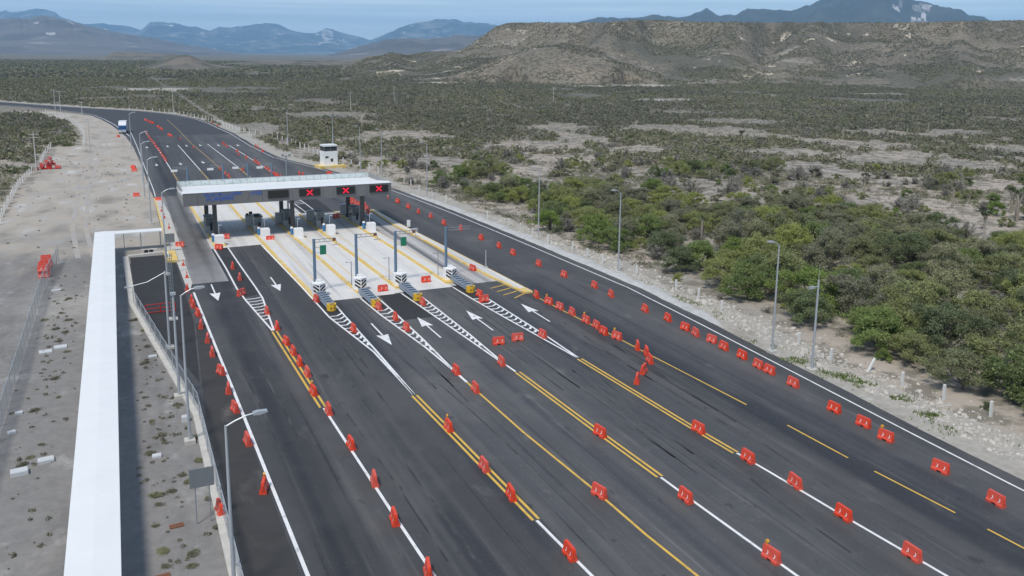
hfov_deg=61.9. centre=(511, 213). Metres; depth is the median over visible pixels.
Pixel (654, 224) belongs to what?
mesquite tree
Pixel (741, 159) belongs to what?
shrub
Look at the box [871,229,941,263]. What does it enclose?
mesquite tree
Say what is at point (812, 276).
mesquite tree
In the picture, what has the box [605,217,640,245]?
mesquite tree
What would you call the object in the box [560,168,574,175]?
shrub
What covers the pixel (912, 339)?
mesquite tree
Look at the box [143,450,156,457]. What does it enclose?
weed
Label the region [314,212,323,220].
window
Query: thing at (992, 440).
rubble
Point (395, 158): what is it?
bare shrub
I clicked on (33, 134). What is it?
utility pole
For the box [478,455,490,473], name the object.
water barrier
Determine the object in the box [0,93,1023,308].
plants
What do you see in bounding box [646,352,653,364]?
water barrier
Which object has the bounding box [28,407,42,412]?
weed
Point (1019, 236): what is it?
mesquite tree
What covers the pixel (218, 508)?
water barrier
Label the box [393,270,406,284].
chevron block
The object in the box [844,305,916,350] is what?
mesquite tree
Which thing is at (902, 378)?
fence post
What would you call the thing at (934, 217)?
mesquite tree
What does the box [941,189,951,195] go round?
bare shrub
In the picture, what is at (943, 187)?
bare shrub
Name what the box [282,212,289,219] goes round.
window
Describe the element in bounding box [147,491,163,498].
weed
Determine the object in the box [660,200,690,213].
mesquite tree
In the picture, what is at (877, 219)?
mesquite tree
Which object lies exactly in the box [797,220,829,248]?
mesquite tree
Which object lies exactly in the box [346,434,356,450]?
water barrier
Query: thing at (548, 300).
water barrier
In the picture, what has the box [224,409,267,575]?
street lamp
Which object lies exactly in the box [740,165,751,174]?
bare shrub
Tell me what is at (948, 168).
bare shrub
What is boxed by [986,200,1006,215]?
shrub
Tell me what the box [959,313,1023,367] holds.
mesquite tree
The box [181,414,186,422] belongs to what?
concrete slab
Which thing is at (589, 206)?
mesquite tree
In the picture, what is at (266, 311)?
water barrier
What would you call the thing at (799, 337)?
fence post
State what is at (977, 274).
mesquite tree
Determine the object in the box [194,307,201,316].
water barrier
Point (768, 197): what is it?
mesquite tree
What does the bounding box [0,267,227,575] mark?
gravel lot
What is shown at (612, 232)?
mesquite tree
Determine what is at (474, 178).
scrub
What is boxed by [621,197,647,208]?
mesquite tree
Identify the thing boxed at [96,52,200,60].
hills
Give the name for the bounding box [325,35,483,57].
mountains
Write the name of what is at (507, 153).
bare shrub
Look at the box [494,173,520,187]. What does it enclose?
mesquite tree
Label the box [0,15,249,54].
mountains
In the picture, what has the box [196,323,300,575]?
road shoulder
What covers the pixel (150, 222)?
street lamp
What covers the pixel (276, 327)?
water barrier
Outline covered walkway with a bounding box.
[64,228,161,575]
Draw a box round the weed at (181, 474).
[176,471,187,476]
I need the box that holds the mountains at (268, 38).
[131,21,367,53]
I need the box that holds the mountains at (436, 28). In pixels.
[330,19,496,53]
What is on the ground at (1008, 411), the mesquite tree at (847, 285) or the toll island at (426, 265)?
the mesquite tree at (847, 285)
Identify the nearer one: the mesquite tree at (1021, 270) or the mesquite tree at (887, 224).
the mesquite tree at (1021, 270)
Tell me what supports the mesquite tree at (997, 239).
on the ground at (1008, 411)
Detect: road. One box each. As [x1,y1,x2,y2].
[0,102,233,136]
[126,134,1023,575]
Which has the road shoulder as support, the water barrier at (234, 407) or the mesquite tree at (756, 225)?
the water barrier at (234, 407)
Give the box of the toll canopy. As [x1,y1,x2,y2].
[176,172,391,234]
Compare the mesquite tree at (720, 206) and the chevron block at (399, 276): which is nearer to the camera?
the chevron block at (399, 276)
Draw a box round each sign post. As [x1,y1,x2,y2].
[171,166,188,180]
[207,165,223,178]
[232,163,248,177]
[256,163,272,176]
[312,238,338,281]
[354,233,378,275]
[394,230,417,271]
[444,226,468,266]
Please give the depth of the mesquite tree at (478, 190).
169.64 m
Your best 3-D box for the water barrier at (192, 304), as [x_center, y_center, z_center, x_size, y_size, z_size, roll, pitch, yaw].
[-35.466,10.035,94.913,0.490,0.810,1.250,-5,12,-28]
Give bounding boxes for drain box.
[141,248,156,252]
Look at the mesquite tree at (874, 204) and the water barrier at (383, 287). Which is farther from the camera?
the mesquite tree at (874, 204)
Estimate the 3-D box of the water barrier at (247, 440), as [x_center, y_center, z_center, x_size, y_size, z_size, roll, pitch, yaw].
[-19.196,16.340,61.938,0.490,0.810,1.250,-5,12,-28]
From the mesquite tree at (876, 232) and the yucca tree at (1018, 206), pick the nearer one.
the mesquite tree at (876, 232)
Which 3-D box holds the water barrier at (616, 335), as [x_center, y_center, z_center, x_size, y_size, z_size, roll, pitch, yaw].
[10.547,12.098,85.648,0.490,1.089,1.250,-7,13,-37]
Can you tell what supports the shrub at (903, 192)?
on the ground at (1008, 411)
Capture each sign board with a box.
[165,233,174,245]
[189,466,214,523]
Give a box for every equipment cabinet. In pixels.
[245,211,251,226]
[274,212,281,223]
[306,210,313,220]
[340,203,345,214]
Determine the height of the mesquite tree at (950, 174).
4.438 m
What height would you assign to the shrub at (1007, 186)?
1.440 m
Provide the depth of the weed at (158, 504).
53.55 m
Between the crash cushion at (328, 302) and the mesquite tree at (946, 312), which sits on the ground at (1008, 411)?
the mesquite tree at (946, 312)
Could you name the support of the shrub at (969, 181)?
on the ground at (1008, 411)
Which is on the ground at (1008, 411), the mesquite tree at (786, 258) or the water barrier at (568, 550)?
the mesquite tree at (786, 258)
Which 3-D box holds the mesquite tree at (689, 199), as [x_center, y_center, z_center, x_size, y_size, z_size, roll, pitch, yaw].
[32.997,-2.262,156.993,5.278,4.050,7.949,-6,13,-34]
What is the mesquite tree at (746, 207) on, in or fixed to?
on the ground at (1008, 411)
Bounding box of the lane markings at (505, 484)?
[272,285,1023,575]
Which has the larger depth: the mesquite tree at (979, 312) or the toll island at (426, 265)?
the toll island at (426, 265)
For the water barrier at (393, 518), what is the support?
on the road at (334, 506)
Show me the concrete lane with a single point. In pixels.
(202, 264)
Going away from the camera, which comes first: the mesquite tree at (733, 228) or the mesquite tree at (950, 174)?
the mesquite tree at (733, 228)
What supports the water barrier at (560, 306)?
on the road at (334, 506)
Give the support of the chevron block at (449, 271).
on the toll island at (426, 265)
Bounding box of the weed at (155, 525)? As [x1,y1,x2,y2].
[150,523,159,527]
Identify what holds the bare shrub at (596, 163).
on the ground at (1008, 411)
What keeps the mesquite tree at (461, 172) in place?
on the ground at (1008, 411)
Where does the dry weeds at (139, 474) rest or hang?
on the ground at (1008, 411)
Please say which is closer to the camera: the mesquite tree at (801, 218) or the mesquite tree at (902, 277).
the mesquite tree at (902, 277)
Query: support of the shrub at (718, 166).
on the ground at (1008, 411)
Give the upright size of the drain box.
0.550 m
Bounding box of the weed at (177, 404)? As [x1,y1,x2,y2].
[169,402,182,406]
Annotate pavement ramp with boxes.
[177,261,191,291]
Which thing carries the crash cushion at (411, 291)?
on the asphalt patches
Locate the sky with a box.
[0,0,1023,39]
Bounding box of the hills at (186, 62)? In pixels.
[140,55,242,69]
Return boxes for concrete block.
[214,234,223,243]
[260,227,269,237]
[293,227,303,237]
[326,224,335,233]
[366,222,375,231]
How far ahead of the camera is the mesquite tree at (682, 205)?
147.62 m
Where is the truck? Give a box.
[118,120,126,132]
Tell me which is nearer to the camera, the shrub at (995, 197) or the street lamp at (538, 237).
the street lamp at (538, 237)
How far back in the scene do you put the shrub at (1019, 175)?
201.54 m
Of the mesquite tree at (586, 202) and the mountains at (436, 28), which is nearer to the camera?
the mesquite tree at (586, 202)
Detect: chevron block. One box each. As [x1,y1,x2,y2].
[311,279,325,295]
[352,274,366,289]
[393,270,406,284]
[443,265,456,279]
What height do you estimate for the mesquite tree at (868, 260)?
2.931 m
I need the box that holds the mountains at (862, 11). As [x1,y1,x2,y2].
[578,0,987,22]
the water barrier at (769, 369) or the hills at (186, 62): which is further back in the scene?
the hills at (186, 62)
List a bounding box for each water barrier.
[37,265,48,271]
[38,272,48,278]
[175,241,184,246]
[190,299,195,308]
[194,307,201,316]
[198,319,203,328]
[205,332,210,342]
[209,345,214,357]
[214,498,225,515]
[215,244,222,249]
[216,364,225,375]
[225,381,231,394]
[230,399,239,413]
[236,288,245,296]
[243,431,252,446]
[259,472,268,494]
[264,305,269,314]
[266,235,274,239]
[274,320,279,330]
[282,335,290,345]
[289,344,296,355]
[296,355,303,366]
[303,365,311,377]
[309,380,317,396]
[313,294,319,302]
[324,401,332,415]
[333,213,339,217]
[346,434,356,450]
[350,322,356,332]
[370,469,378,487]
[375,301,382,310]
[377,284,387,291]
[389,506,399,527]
[392,311,398,320]
[402,321,410,331]
[419,296,425,305]
[421,275,430,282]
[423,556,432,575]
[443,414,453,432]
[451,363,460,375]
[469,264,476,270]
[471,380,479,393]
[476,289,482,296]
[478,294,488,302]
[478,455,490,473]
[492,336,504,345]
[497,355,505,366]
[505,482,516,502]
[510,248,515,255]
[511,332,523,341]
[533,290,539,298]
[535,259,541,266]
[538,328,546,338]
[544,294,553,304]
[555,301,563,310]
[560,270,567,277]
[562,539,577,562]
[568,306,575,315]
[581,312,590,323]
[591,280,597,288]
[591,481,607,500]
[592,319,599,329]
[593,423,606,438]
[599,325,608,335]
[608,289,613,297]
[611,328,622,340]
[634,372,639,384]
[635,339,640,350]
[639,362,647,374]
[641,303,648,312]
[643,345,648,356]
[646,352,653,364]
[663,312,671,321]
[677,485,693,504]
[680,321,690,331]
[691,327,699,336]
[691,419,705,434]
[706,333,717,343]
[718,340,728,350]
[736,348,747,359]
[740,447,755,464]
[752,358,763,369]
[761,539,781,565]
[763,363,775,375]
[786,375,799,388]
[787,471,802,490]
[826,400,841,414]
[834,502,852,522]
[855,414,871,429]
[877,424,894,443]
[901,540,922,563]
[931,458,949,475]
[985,489,1005,508]
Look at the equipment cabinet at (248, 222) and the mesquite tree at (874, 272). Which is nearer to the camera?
the mesquite tree at (874, 272)
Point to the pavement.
(177, 249)
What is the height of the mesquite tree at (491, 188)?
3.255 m
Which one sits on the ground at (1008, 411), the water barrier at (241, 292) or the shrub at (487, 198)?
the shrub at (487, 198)
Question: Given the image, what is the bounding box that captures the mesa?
[342,20,1023,89]
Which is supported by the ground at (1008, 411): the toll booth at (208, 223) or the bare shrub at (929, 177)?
the bare shrub at (929, 177)
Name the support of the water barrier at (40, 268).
on the water barrier at (39, 273)
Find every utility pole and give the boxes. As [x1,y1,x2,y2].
[28,133,38,172]
[87,119,90,150]
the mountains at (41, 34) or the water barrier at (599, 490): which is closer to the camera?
the water barrier at (599, 490)
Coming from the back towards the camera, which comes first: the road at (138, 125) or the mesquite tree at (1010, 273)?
the road at (138, 125)
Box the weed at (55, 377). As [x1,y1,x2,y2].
[50,375,61,379]
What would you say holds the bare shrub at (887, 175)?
on the ground at (1008, 411)
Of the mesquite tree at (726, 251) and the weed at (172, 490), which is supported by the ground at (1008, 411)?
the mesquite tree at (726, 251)
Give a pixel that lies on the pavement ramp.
(183, 270)
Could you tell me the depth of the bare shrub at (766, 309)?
95.27 m
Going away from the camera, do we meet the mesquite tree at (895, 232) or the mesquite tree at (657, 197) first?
the mesquite tree at (895, 232)
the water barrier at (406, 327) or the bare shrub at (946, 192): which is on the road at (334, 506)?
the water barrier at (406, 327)
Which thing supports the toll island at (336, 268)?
on the concrete apron
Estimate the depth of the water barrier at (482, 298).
97.96 m
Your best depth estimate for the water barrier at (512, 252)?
121.14 m
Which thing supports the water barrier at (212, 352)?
on the road shoulder
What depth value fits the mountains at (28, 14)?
22413.07 m
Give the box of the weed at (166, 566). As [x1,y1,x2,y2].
[161,563,173,568]
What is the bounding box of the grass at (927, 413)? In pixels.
[643,282,1020,446]
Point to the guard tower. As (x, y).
(328, 156)
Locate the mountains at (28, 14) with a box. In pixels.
[0,9,139,34]
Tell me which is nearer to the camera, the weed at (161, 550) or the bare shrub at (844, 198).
the weed at (161, 550)
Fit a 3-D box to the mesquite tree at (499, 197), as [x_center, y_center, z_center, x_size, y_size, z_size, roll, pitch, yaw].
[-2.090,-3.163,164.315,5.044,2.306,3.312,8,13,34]
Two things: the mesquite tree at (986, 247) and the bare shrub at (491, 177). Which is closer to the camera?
the mesquite tree at (986, 247)
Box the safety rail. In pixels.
[145,302,175,312]
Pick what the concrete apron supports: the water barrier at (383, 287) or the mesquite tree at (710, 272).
the water barrier at (383, 287)
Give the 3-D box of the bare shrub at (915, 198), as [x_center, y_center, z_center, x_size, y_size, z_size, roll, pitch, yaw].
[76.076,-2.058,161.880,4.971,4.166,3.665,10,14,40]
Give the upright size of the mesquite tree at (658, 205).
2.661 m
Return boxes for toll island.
[190,206,225,246]
[228,203,313,296]
[256,202,358,292]
[298,213,398,288]
[335,211,453,283]
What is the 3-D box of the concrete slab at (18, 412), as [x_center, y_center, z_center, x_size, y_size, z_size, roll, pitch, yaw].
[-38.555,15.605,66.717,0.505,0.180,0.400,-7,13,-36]
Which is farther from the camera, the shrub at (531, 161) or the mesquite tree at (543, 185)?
the shrub at (531, 161)
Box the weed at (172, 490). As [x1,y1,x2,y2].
[164,487,176,494]
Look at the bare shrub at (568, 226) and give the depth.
137.43 m
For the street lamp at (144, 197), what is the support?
on the dirt track at (53, 215)
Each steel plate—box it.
[156,572,169,575]
[169,522,183,529]
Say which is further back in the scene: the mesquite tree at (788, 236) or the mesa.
the mesa
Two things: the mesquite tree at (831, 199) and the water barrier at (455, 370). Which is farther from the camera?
the mesquite tree at (831, 199)
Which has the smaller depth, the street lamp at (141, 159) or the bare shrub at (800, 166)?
the street lamp at (141, 159)
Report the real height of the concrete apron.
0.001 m
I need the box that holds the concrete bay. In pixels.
[365,210,495,285]
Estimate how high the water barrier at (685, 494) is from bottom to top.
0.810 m
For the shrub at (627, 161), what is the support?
on the ground at (1008, 411)
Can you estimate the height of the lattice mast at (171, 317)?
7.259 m
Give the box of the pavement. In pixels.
[156,200,185,260]
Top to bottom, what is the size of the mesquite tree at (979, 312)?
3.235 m
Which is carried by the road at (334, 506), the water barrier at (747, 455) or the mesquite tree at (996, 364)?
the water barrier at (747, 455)
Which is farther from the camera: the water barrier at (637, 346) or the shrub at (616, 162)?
the shrub at (616, 162)
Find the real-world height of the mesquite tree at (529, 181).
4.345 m
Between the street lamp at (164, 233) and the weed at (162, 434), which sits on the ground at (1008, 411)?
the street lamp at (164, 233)
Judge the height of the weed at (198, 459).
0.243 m
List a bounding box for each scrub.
[0,59,354,77]
[0,76,1023,126]
[0,107,1023,180]
[0,155,1023,337]
[341,19,1023,89]
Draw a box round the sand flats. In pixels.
[123,82,689,100]
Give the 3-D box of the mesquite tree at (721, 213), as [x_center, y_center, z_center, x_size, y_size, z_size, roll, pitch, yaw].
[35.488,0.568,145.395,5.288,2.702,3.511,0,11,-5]
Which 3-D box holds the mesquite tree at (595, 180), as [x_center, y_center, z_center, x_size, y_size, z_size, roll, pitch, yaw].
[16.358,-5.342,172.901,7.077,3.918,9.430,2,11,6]
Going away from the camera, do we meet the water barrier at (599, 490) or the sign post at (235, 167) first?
the water barrier at (599, 490)
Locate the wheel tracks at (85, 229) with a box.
[0,127,136,257]
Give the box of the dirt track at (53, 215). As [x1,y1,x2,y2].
[0,111,163,268]
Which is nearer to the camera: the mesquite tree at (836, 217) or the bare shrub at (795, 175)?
the mesquite tree at (836, 217)
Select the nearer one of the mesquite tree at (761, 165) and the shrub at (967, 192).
the shrub at (967, 192)
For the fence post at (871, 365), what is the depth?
77.78 m
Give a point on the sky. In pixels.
(367, 19)
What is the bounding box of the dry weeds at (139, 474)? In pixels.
[6,154,211,569]
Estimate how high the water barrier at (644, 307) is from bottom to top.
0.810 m
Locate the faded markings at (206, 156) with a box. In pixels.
[169,121,250,180]
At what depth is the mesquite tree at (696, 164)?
205.20 m
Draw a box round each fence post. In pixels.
[720,300,722,311]
[797,332,800,344]
[829,348,832,361]
[867,358,875,371]
[901,372,904,386]
[942,384,946,399]
[989,401,993,416]
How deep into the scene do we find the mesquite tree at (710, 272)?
104.68 m
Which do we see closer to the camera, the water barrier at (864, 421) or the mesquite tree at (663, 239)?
the water barrier at (864, 421)
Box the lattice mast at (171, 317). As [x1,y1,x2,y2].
[167,253,177,320]
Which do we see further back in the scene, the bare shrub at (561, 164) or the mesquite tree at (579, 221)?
the bare shrub at (561, 164)
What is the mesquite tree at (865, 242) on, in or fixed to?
on the ground at (1008, 411)
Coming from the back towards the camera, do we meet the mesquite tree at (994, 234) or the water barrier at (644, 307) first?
the mesquite tree at (994, 234)
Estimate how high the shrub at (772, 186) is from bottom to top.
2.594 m
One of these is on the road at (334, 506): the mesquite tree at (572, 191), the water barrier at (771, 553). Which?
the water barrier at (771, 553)
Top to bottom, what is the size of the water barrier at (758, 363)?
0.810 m
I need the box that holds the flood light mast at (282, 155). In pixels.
[281,154,290,208]
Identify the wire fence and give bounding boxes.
[0,245,58,429]
[131,287,242,575]
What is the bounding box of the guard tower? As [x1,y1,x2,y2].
[314,136,346,168]
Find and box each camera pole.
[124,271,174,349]
[170,292,184,399]
[805,270,819,372]
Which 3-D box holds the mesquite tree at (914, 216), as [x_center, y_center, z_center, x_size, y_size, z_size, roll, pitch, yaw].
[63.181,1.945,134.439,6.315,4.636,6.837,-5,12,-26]
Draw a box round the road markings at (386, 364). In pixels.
[6,102,1023,575]
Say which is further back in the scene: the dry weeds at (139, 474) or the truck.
the truck
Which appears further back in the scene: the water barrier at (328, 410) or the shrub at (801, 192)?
the shrub at (801, 192)
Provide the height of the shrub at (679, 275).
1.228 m
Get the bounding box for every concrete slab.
[7,429,15,434]
[10,466,27,477]
[15,410,22,414]
[37,455,54,464]
[39,349,52,354]
[54,344,66,349]
[152,453,161,458]
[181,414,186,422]
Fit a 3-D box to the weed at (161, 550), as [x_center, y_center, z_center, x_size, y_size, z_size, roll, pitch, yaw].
[-19.934,19.170,48.533,1.043,0.239,0.807,2,11,7]
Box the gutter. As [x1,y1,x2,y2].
[410,193,722,326]
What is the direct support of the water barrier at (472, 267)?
on the concrete bay
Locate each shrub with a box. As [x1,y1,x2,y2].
[337,150,345,158]
[344,154,359,162]
[352,158,358,163]
[361,160,371,165]
[375,159,393,166]
[388,155,400,161]
[394,159,406,167]
[403,166,410,172]
[404,177,414,183]
[405,158,416,167]
[406,151,419,161]
[416,162,425,168]
[430,160,439,167]
[434,175,452,187]
[448,176,460,183]
[459,180,469,188]
[466,169,477,178]
[473,181,481,187]
[483,193,495,200]
[487,173,496,180]
[502,149,514,158]
[508,156,517,163]
[512,153,524,159]
[523,159,535,164]
[548,169,564,176]
[553,157,570,169]
[554,217,575,231]
[556,176,576,184]
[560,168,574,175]
[567,156,582,163]
[579,160,590,167]
[580,167,592,172]
[592,152,601,158]
[592,160,601,166]
[596,157,606,161]
[602,173,616,181]
[605,164,616,171]
[606,173,624,182]
[611,160,621,166]
[619,167,630,177]
[621,159,633,166]
[631,155,645,165]
[631,237,646,248]
[640,243,666,259]
[642,174,657,182]
[658,157,677,162]
[660,170,675,181]
[661,268,670,273]
[662,176,683,189]
[672,272,682,281]
[679,173,691,178]
[679,177,696,186]
[679,179,705,192]
[689,170,709,177]
[689,226,706,239]
[704,160,718,169]
[706,172,722,179]
[710,194,723,200]
[712,163,722,170]
[715,182,741,194]
[716,292,724,298]
[719,163,737,174]
[722,167,736,178]
[725,180,741,190]
[726,175,743,187]
[733,157,743,163]
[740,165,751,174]
[741,178,755,186]
[747,167,764,176]
[747,186,760,192]
[748,153,766,159]
[760,307,771,312]
[762,187,778,194]
[765,175,780,183]
[767,184,778,193]
[770,169,781,176]
[773,293,792,306]
[782,190,790,194]
[785,166,808,179]
[788,165,807,177]
[791,186,808,198]
[795,180,812,188]
[799,175,808,180]
[804,187,815,193]
[806,164,823,176]
[814,187,827,197]
[823,185,834,194]
[830,262,868,276]
[832,173,843,177]
[837,195,847,203]
[840,179,851,187]
[856,193,869,199]
[867,163,882,170]
[871,170,885,178]
[874,347,893,364]
[880,169,893,178]
[890,196,904,209]
[892,206,904,216]
[899,199,920,211]
[900,191,924,208]
[901,178,909,184]
[901,189,915,198]
[909,177,921,183]
[916,205,930,211]
[919,173,933,186]
[924,170,937,177]
[937,165,952,172]
[941,184,949,189]
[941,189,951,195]
[947,176,967,191]
[950,191,963,197]
[953,220,985,239]
[955,167,975,175]
[961,188,978,198]
[964,177,973,184]
[976,201,987,210]
[979,401,993,410]
[985,192,1001,203]
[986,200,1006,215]
[992,294,1011,311]
[997,217,1016,226]
[1004,184,1016,188]
[1006,173,1023,178]
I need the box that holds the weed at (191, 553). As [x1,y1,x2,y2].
[186,548,199,559]
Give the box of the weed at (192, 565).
[185,562,198,569]
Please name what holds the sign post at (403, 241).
on the concrete apron
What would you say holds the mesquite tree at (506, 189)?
on the ground at (1008, 411)
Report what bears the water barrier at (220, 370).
on the road shoulder
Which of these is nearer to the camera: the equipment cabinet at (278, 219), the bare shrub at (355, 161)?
the equipment cabinet at (278, 219)
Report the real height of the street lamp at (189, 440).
11.720 m
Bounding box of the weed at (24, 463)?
[10,461,28,468]
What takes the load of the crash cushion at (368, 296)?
on the asphalt patches
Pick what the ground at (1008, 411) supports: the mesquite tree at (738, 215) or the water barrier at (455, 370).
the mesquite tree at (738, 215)
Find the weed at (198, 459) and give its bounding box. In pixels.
[193,457,202,462]
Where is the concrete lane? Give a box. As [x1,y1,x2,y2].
[163,196,228,283]
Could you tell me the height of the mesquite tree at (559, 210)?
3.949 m
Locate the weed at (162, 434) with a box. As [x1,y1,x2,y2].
[156,430,168,436]
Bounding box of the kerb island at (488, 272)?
[370,209,532,293]
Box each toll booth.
[203,214,212,232]
[250,213,262,231]
[280,208,290,226]
[313,209,324,226]
[348,204,359,221]
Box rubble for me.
[406,185,1023,462]
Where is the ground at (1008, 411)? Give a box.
[0,53,1023,436]
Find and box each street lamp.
[129,112,134,151]
[139,131,146,183]
[141,141,149,198]
[147,156,156,224]
[161,188,174,275]
[180,286,204,445]
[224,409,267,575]
[354,125,361,171]
[376,129,383,176]
[419,142,429,197]
[531,167,541,238]
[611,189,621,272]
[766,240,779,353]
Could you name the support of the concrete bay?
on the road at (334, 506)
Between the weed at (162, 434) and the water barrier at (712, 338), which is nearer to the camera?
the weed at (162, 434)
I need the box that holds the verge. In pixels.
[0,100,1023,479]
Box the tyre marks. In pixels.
[240,281,971,575]
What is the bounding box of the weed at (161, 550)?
[155,546,169,554]
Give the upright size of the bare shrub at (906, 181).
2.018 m
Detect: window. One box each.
[204,218,212,225]
[252,217,261,225]
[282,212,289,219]
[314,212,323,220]
[349,207,358,215]
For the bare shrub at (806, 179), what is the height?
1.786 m
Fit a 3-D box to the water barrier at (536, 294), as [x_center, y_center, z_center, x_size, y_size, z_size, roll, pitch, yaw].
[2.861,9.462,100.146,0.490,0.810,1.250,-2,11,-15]
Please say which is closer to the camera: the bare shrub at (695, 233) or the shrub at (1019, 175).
the bare shrub at (695, 233)
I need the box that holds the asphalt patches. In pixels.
[130,199,478,382]
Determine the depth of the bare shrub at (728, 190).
175.53 m
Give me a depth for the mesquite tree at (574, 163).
214.43 m
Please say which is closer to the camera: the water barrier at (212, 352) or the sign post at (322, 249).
the water barrier at (212, 352)
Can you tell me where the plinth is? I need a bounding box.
[163,246,177,262]
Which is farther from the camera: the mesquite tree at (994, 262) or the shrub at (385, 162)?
the shrub at (385, 162)
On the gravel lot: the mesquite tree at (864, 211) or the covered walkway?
the covered walkway
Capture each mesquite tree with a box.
[428,170,449,183]
[447,164,469,177]
[456,159,485,175]
[463,186,481,195]
[469,165,490,176]
[473,184,495,196]
[480,157,505,172]
[481,181,503,193]
[489,162,513,174]
[489,192,506,202]
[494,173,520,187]
[494,174,522,193]
[495,187,513,198]
[502,185,531,202]
[511,176,538,192]
[525,185,555,204]
[525,198,543,211]
[526,209,563,229]
[531,179,549,189]
[533,200,573,220]
[536,187,587,206]
[549,184,563,189]
[556,187,578,197]
[556,195,582,210]
[559,211,573,223]
[561,178,585,191]
[565,160,580,167]
[569,206,618,227]
[572,205,604,218]
[573,213,613,240]
[576,186,602,207]
[577,177,594,184]
[577,198,597,207]
[580,177,602,189]
[584,182,604,195]
[585,225,636,250]
[595,182,624,195]
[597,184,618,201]
[600,195,619,213]
[602,200,631,219]
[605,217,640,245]
[617,187,653,205]
[621,188,650,199]
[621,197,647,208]
[621,204,657,222]
[621,212,676,239]
[636,215,671,230]
[638,177,668,199]
[643,230,688,251]
[644,166,666,176]
[644,192,671,204]
[647,182,685,200]
[648,210,666,223]
[652,213,688,236]
[654,200,672,209]
[658,167,669,176]
[658,245,701,271]
[660,196,678,206]
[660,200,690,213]
[660,227,683,244]
[663,206,700,227]
[665,161,691,175]
[670,201,694,212]
[675,191,709,206]
[680,209,724,232]
[681,239,724,267]
[685,158,704,172]
[692,202,705,211]
[696,204,717,216]
[698,255,755,287]
[708,218,749,246]
[709,201,724,213]
[709,202,735,215]
[711,247,744,259]
[713,209,729,218]
[713,216,728,228]
[716,235,749,258]
[716,260,784,300]
[717,207,756,236]
[721,192,758,206]
[721,248,749,268]
[723,252,785,280]
[731,230,792,265]
[734,216,773,242]
[735,205,752,210]
[736,195,774,208]
[738,159,759,171]
[747,205,786,234]
[748,159,766,169]
[754,247,808,292]
[756,191,788,208]
[758,211,790,242]
[759,204,794,221]
[760,156,786,169]
[761,264,856,314]
[766,220,814,256]
[775,191,807,212]
[777,287,837,323]
[782,211,832,241]
[782,242,827,263]
[782,261,811,278]
[792,205,825,220]
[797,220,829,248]
[798,198,818,207]
[800,223,858,271]
[811,203,855,220]
[812,194,846,211]
[813,212,854,235]
[821,272,892,314]
[822,241,854,256]
[822,267,879,301]
[830,221,874,250]
[834,200,863,215]
[835,208,869,225]
[836,303,884,330]
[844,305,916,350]
[846,207,876,222]
[846,235,890,264]
[848,218,891,246]
[853,204,895,221]
[853,225,901,255]
[855,255,892,275]
[856,215,875,230]
[860,202,884,220]
[862,263,902,299]
[869,217,883,223]
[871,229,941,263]
[874,277,966,333]
[875,220,898,229]
[875,270,905,283]
[876,273,917,311]
[881,229,900,246]
[883,309,952,348]
[885,330,944,367]
[887,216,905,225]
[890,224,934,246]
[892,260,931,279]
[893,268,928,286]
[901,210,932,232]
[901,298,1004,363]
[909,266,982,307]
[911,211,964,238]
[915,228,966,248]
[915,249,947,272]
[917,346,1020,389]
[918,222,952,246]
[921,293,957,322]
[923,240,976,281]
[925,178,940,188]
[928,171,967,185]
[943,307,1003,335]
[951,236,997,263]
[951,267,997,291]
[952,248,982,274]
[954,288,1023,325]
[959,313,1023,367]
[970,250,1023,283]
[977,344,1023,403]
[978,239,1009,264]
[985,284,1023,345]
[986,230,1007,242]
[986,267,1023,304]
[990,233,1016,246]
[991,264,1023,292]
[992,251,1023,272]
[999,229,1023,256]
[999,272,1023,313]
[1000,241,1023,264]
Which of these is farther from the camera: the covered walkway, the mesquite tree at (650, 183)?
the mesquite tree at (650, 183)
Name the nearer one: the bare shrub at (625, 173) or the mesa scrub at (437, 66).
the bare shrub at (625, 173)
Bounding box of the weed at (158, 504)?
[153,501,167,506]
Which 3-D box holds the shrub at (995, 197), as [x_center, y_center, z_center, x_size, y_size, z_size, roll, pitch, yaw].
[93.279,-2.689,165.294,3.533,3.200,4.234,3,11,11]
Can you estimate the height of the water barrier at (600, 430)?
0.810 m
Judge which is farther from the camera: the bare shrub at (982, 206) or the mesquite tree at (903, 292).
the bare shrub at (982, 206)
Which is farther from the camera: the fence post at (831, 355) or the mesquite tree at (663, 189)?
the mesquite tree at (663, 189)
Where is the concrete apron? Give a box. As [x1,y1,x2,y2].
[193,201,451,301]
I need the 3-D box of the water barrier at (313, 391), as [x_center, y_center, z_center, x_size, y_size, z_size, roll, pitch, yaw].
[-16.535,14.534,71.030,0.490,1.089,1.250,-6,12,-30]
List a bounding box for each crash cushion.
[316,290,335,311]
[358,287,380,307]
[398,282,421,301]
[450,275,474,293]
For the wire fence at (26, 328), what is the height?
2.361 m
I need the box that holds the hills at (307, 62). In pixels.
[220,60,350,65]
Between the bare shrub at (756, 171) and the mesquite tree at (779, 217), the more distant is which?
the bare shrub at (756, 171)
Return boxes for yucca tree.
[448,178,452,192]
[700,215,704,239]
[808,168,819,186]
[861,172,870,191]
[951,182,956,207]
[981,210,991,229]
[1006,185,1019,213]
[1014,189,1023,221]
[1014,191,1019,217]
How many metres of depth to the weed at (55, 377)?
73.85 m
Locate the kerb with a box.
[123,198,243,575]
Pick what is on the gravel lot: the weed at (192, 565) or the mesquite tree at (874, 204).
the weed at (192, 565)

